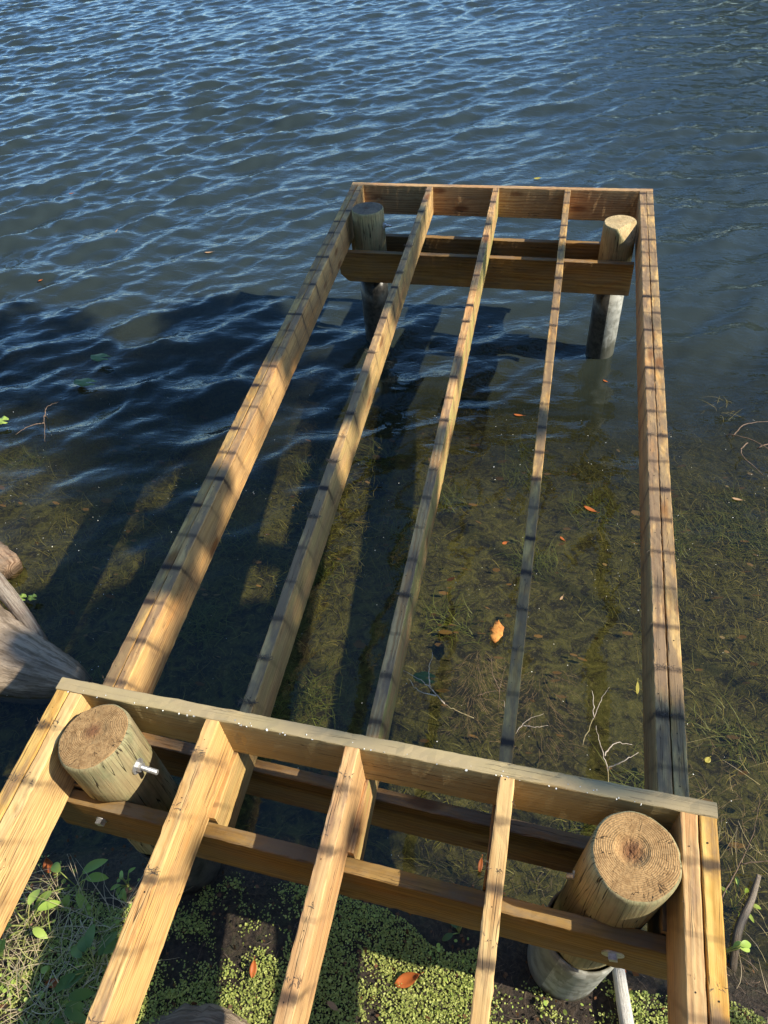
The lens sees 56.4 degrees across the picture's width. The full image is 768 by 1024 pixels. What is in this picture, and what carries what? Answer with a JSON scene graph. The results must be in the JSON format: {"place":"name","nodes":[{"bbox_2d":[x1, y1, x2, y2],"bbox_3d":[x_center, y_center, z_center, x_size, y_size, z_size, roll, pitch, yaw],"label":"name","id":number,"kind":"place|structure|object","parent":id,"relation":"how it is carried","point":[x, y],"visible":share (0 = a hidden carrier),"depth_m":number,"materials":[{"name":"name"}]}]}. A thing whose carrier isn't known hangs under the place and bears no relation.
{"place":"outdoors","nodes":[
{"label":"outdoors","id":0,"kind":"place"},
{"bbox_2d":[0,0,767,426],"bbox_3d":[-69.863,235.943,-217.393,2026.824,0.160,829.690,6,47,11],"label":"water","id":1,"kind":"structure","parent":0,"point":[244,142],"depth_m":7.24,"materials":[{"name":"blue liquid"}]},
{"bbox_2d":[0,416,8,423],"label":"lily pad","id":2,"kind":"object","parent":1,"relation":"on","point":[2,419],"visible":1,"depth_m":4.66,"materials":[{"name":"green plant"}]},
{"bbox_2d":[0,541,22,579],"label":"driftwood log","id":3,"kind":"object","parent":1,"relation":"in","point":[11,567],"visible":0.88,"depth_m":3.71,"materials":[{"name":"brown wood"}]},
{"bbox_2d":[19,594,26,600],"bbox_3d":[-1.806,0.426,3.560,0.064,0.009,0.051,6,47,11],"label":"lily pad","id":4,"kind":"object","parent":1,"relation":"on","point":[22,595],"visible":0.6,"depth_m":3.56,"materials":[{"name":"green plant"}]},
{"bbox_2d":[28,594,36,600],"bbox_3d":[-1.746,0.424,3.555,0.051,0.009,0.041,6,47,11],"label":"lily pad","id":5,"kind":"object","parent":1,"relation":"on","point":[30,598],"visible":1,"depth_m":3.56,"materials":[{"name":"green plant"}]},
{"bbox_2d":[17,402,56,439],"bbox_3d":[-2.200,-0.565,4.653,0.214,0.129,0.348,6,47,11],"label":"twig","id":6,"kind":"object","parent":1,"relation":"on","point":[40,423],"visible":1,"depth_m":4.60,"materials":[{"name":"wood"}]},
{"bbox_2d":[74,378,96,386],"bbox_3d":[-2.046,-0.887,4.894,0.173,0.009,0.092,6,47,11],"label":"lily pad","id":7,"kind":"object","parent":1,"relation":"on","point":[81,382],"visible":1,"depth_m":4.90,"materials":[{"name":"green plant"}]},
{"bbox_2d":[91,353,110,360],"bbox_3d":[-2.019,-1.101,5.098,0.164,0.009,0.091,6,47,11],"label":"lily pad","id":8,"kind":"object","parent":1,"relation":"on","point":[96,357],"visible":1,"depth_m":5.10,"materials":[{"name":"green plant"}]},
{"bbox_2d":[13,397,757,854],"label":"floating specks","id":9,"kind":"object","parent":1,"relation":"on","point":[479,589],"visible":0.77,"depth_m":3.65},
{"bbox_2d":[413,671,434,683],"bbox_3d":[0.176,0.723,3.127,0.102,0.009,0.059,6,47,11],"label":"lily pad","id":10,"kind":"object","parent":1,"relation":"on","point":[423,676],"visible":0.91,"depth_m":3.13,"materials":[{"name":"green plant"}]},
{"bbox_2d":[405,653,473,718],"bbox_3d":[0.224,0.757,3.041,0.144,0.153,0.329,-29,50,-21],"label":"twig","id":11,"kind":"object","parent":1,"relation":"on","point":[429,686],"visible":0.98,"depth_m":3.04,"materials":[{"name":"wood"}]},
{"bbox_2d":[478,854,482,871],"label":"fallen leaf","id":12,"kind":"object","parent":1,"relation":"on","point":[480,865],"visible":1,"depth_m":2.55,"materials":[{"name":"orange plant"}]},
{"bbox_2d":[476,660,504,709],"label":"twig","id":13,"kind":"object","parent":1,"relation":"on","point":[497,686],"visible":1,"depth_m":3.04,"materials":[{"name":"wood"}]},
{"bbox_2d":[490,620,503,643],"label":"rotting leaf","id":14,"kind":"object","parent":1,"relation":"on","point":[496,631],"visible":1,"depth_m":3.24,"materials":[{"name":"orange plant"}]},
{"bbox_2d":[504,702,547,732],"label":"twig","id":15,"kind":"object","parent":1,"relation":"on","point":[525,721],"visible":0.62,"depth_m":2.91,"materials":[{"name":"grey wood"}]},
{"bbox_2d":[584,506,598,512],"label":"fallen leaf","id":16,"kind":"object","parent":1,"relation":"on","point":[589,508],"visible":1,"depth_m":3.77,"materials":[{"name":"orange plant"}]},
{"bbox_2d":[582,689,607,744],"bbox_3d":[0.840,0.822,2.929,0.061,0.152,0.215,24,53,26],"label":"twig","id":17,"kind":"object","parent":1,"relation":"on","point":[593,716],"visible":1,"depth_m":2.93,"materials":[{"name":"grey wood"}]},
{"bbox_2d":[596,730,638,781],"bbox_3d":[0.917,0.961,2.813,0.134,0.157,0.210,-9,46,-3],"label":"twig","id":18,"kind":"object","parent":1,"relation":"on","point":[605,755],"visible":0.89,"depth_m":2.78,"materials":[{"name":"grey wood"}]},
{"bbox_2d":[636,681,638,693],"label":"fallen leaf","id":19,"kind":"object","parent":1,"relation":"on","point":[637,687],"visible":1,"depth_m":3.01,"materials":[{"name":"yellow plant"}]},
{"bbox_2d":[704,756,710,762],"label":"fallen leaf","id":20,"kind":"object","parent":1,"relation":"on","point":[707,759],"visible":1,"depth_m":2.77,"materials":[{"name":"yellow plant"}]},
{"bbox_2d":[695,396,766,520],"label":"brush","id":21,"kind":"object","parent":1,"relation":"on","point":[726,413],"visible":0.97,"depth_m":4.23,"materials":[{"name":"plant"}]},
{"bbox_2d":[712,421,767,474],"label":"twig","id":22,"kind":"object","parent":1,"relation":"on","point":[745,443],"visible":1,"depth_m":3.99,"materials":[{"name":"wood"}]},
{"bbox_2d":[722,801,767,898],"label":"twig","id":23,"kind":"object","parent":1,"relation":"on","point":[740,863],"visible":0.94,"depth_m":2.46,"materials":[{"name":"brown wood"}]},
{"bbox_2d":[0,369,767,1023],"bbox_3d":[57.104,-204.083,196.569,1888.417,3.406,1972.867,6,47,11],"label":"ground","id":24,"kind":"structure","parent":0,"point":[602,669],"depth_m":3.63,"materials":[{"name":"brown soil"}]},
{"bbox_2d":[0,889,61,955],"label":"broadleaf plant","id":25,"kind":"object","parent":24,"relation":"on","point":[39,932],"visible":0.92,"depth_m":2.44,"materials":[{"name":"green plant"}]},
{"bbox_2d":[0,604,92,704],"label":"driftwood log","id":26,"kind":"object","parent":24,"relation":"on","point":[35,667],"visible":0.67,"depth_m":3.22,"materials":[{"name":"grey wood"}]},
{"bbox_2d":[0,572,47,639],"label":"branch","id":27,"kind":"object","parent":26,"relation":"on","point":[14,603],"visible":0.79,"depth_m":3.47,"materials":[{"name":"grey wood"}]},
{"bbox_2d":[43,855,52,872],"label":"fallen leaf","id":28,"kind":"object","parent":24,"relation":"on","point":[47,863],"visible":0.9,"depth_m":2.63,"materials":[{"name":"brown plant"}]},
{"bbox_2d":[45,978,58,987],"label":"fallen leaf","id":29,"kind":"object","parent":24,"relation":"on","point":[54,983],"visible":0.62,"depth_m":2.30,"materials":[{"name":"brown plant"}]},
{"bbox_2d":[0,869,134,1023],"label":"grass","id":30,"kind":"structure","parent":24,"relation":"on","point":[23,947],"depth_m":2.38,"materials":[{"name":"plant"}]},
{"bbox_2d":[46,968,94,1023],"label":"broadleaf plant","id":31,"kind":"object","parent":24,"relation":"on","point":[73,1013],"visible":0.87,"depth_m":2.21,"materials":[{"name":"green plant"}]},
{"bbox_2d":[34,859,107,913],"bbox_3d":[-1.096,1.323,2.537,0.235,0.078,0.212,6,47,11],"label":"broadleaf plant","id":32,"kind":"object","parent":24,"relation":"on","point":[92,865],"visible":0.92,"depth_m":2.52,"materials":[{"name":"green plant"}]},
{"bbox_2d":[54,924,118,992],"bbox_3d":[-0.965,1.431,2.336,0.261,0.087,0.140,-30,50,-22],"label":"broadleaf plant","id":33,"kind":"object","parent":24,"relation":"on","point":[84,943],"visible":0.91,"depth_m":2.31,"materials":[{"name":"green plant"}]},
{"bbox_2d":[0,854,189,1023],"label":"dry grass","id":34,"kind":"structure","parent":24,"relation":"on","point":[35,957],"depth_m":2.37,"materials":[{"name":"plant"}]},
{"bbox_2d":[110,867,135,901],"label":"broadleaf plant","id":35,"kind":"object","parent":24,"relation":"on","point":[122,892],"visible":0.98,"depth_m":2.52,"materials":[{"name":"green plant"}]},
{"bbox_2d":[142,1003,250,1023],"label":"driftwood","id":36,"kind":"object","parent":24,"relation":"on","point":[206,1013],"visible":0.87,"depth_m":2.19,"materials":[{"name":"grey wood"}]},
{"bbox_2d":[249,956,256,977],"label":"fallen leaf","id":37,"kind":"object","parent":24,"relation":"on","point":[253,968],"visible":1,"depth_m":2.29,"materials":[{"name":"orange plant"}]},
{"bbox_2d":[327,1001,339,1011],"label":"fallen leaf","id":38,"kind":"object","parent":24,"relation":"on","point":[332,1005],"visible":1,"depth_m":2.21,"materials":[{"name":"plant"}]},
{"bbox_2d":[0,182,729,1023],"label":"dock frame","id":39,"kind":"object","parent":24,"relation":"on","point":[106,758],"visible":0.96,"depth_m":2.00,"materials":[{"name":"brown wood"}]},
{"bbox_2d":[68,690,641,804],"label":"pollen specks","id":40,"kind":"object","parent":39,"relation":"on","point":[352,742],"visible":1,"depth_m":1.86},
{"bbox_2d":[0,188,729,1022],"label":"leaf litter","id":41,"kind":"object","parent":39,"relation":"on","point":[370,350],"visible":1,"depth_m":2.25,"materials":[{"name":"brown plant"}]},
{"bbox_2d":[0,835,756,1023],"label":"leaf scraps","id":42,"kind":"object","parent":24,"relation":"on","point":[505,975],"visible":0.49,"depth_m":2.33,"materials":[{"name":"plant"}]},
{"bbox_2d":[0,868,763,1023],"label":"pennywort","id":43,"kind":"object","parent":24,"relation":"on","point":[44,969],"visible":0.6,"depth_m":2.32,"materials":[{"name":"plant"}]},
{"bbox_2d":[0,852,765,1023],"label":"duckweed","id":44,"kind":"object","parent":24,"relation":"on","point":[361,1011],"visible":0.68,"depth_m":2.28,"materials":[{"name":"green plant"}]},
{"bbox_2d":[0,377,767,945],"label":"waterweed","id":45,"kind":"object","parent":24,"relation":"on","point":[352,535],"visible":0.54,"depth_m":4.16,"materials":[{"name":"green plant"}]},
{"bbox_2d":[0,413,767,835],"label":"weed clumps","id":46,"kind":"object","parent":24,"relation":"on","point":[310,691],"visible":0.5,"depth_m":3.96,"materials":[{"name":"plant"}]},
{"bbox_2d":[0,408,767,847],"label":"sunken leaves","id":47,"kind":"object","parent":24,"relation":"on","point":[362,644],"visible":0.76,"depth_m":3.86,"materials":[{"name":"brown plant"}]},
{"bbox_2d":[0,767,767,1023],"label":"plant debris","id":48,"kind":"object","parent":24,"relation":"on","point":[352,937],"visible":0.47,"depth_m":2.39,"materials":[{"name":"plant"}]},
{"bbox_2d":[394,972,423,987],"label":"fallen leaf","id":49,"kind":"object","parent":24,"relation":"on","point":[407,979],"visible":1,"depth_m":2.27,"materials":[{"name":"orange plant"}]},
{"bbox_2d":[442,924,461,940],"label":"broadleaf plant","id":50,"kind":"object","parent":24,"relation":"on","point":[447,936],"visible":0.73,"depth_m":2.37,"materials":[{"name":"green plant"}]},
{"bbox_2d":[437,648,585,766],"bbox_3d":[0.547,0.807,3.027,0.623,0.146,0.531,6,47,11],"label":"waterweed","id":51,"kind":"object","parent":24,"relation":"on","point":[477,677],"visible":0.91,"depth_m":3.03,"materials":[{"name":"plant"}]},
{"bbox_2d":[612,968,633,1023],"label":"bleached stick","id":52,"kind":"object","parent":24,"relation":"on","point":[624,1009],"visible":0.77,"depth_m":2.19,"materials":[{"name":"white wood"}]},
{"bbox_2d":[685,717,767,982],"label":"brush","id":53,"kind":"object","parent":24,"relation":"on","point":[733,823],"visible":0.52,"depth_m":2.66,"materials":[{"name":"brown plant"}]},
{"bbox_2d":[688,737,767,1023],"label":"dry stems","id":54,"kind":"object","parent":24,"relation":"on","point":[743,872],"visible":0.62,"depth_m":2.53,"materials":[{"name":"plant"}]},
{"bbox_2d":[725,940,750,952],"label":"broadleaf plant","id":55,"kind":"object","parent":24,"relation":"on","point":[744,945],"visible":0.43,"depth_m":2.29,"materials":[{"name":"green plant"}]},
{"bbox_2d":[721,877,760,921],"bbox_3d":[1.228,1.346,2.470,0.089,0.099,0.138,-16,47,-10],"label":"broadleaf plant","id":56,"kind":"object","parent":24,"relation":"on","point":[746,891],"visible":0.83,"depth_m":2.47,"materials":[{"name":"green plant"}]},
{"bbox_2d":[729,874,760,971],"bbox_3d":[1.191,1.354,2.374,0.039,0.059,0.323,21,52,24],"label":"driftwood","id":57,"kind":"object","parent":24,"relation":"on","point":[742,919],"visible":0.93,"depth_m":2.37,"materials":[{"name":"grey wood"}]}
]}

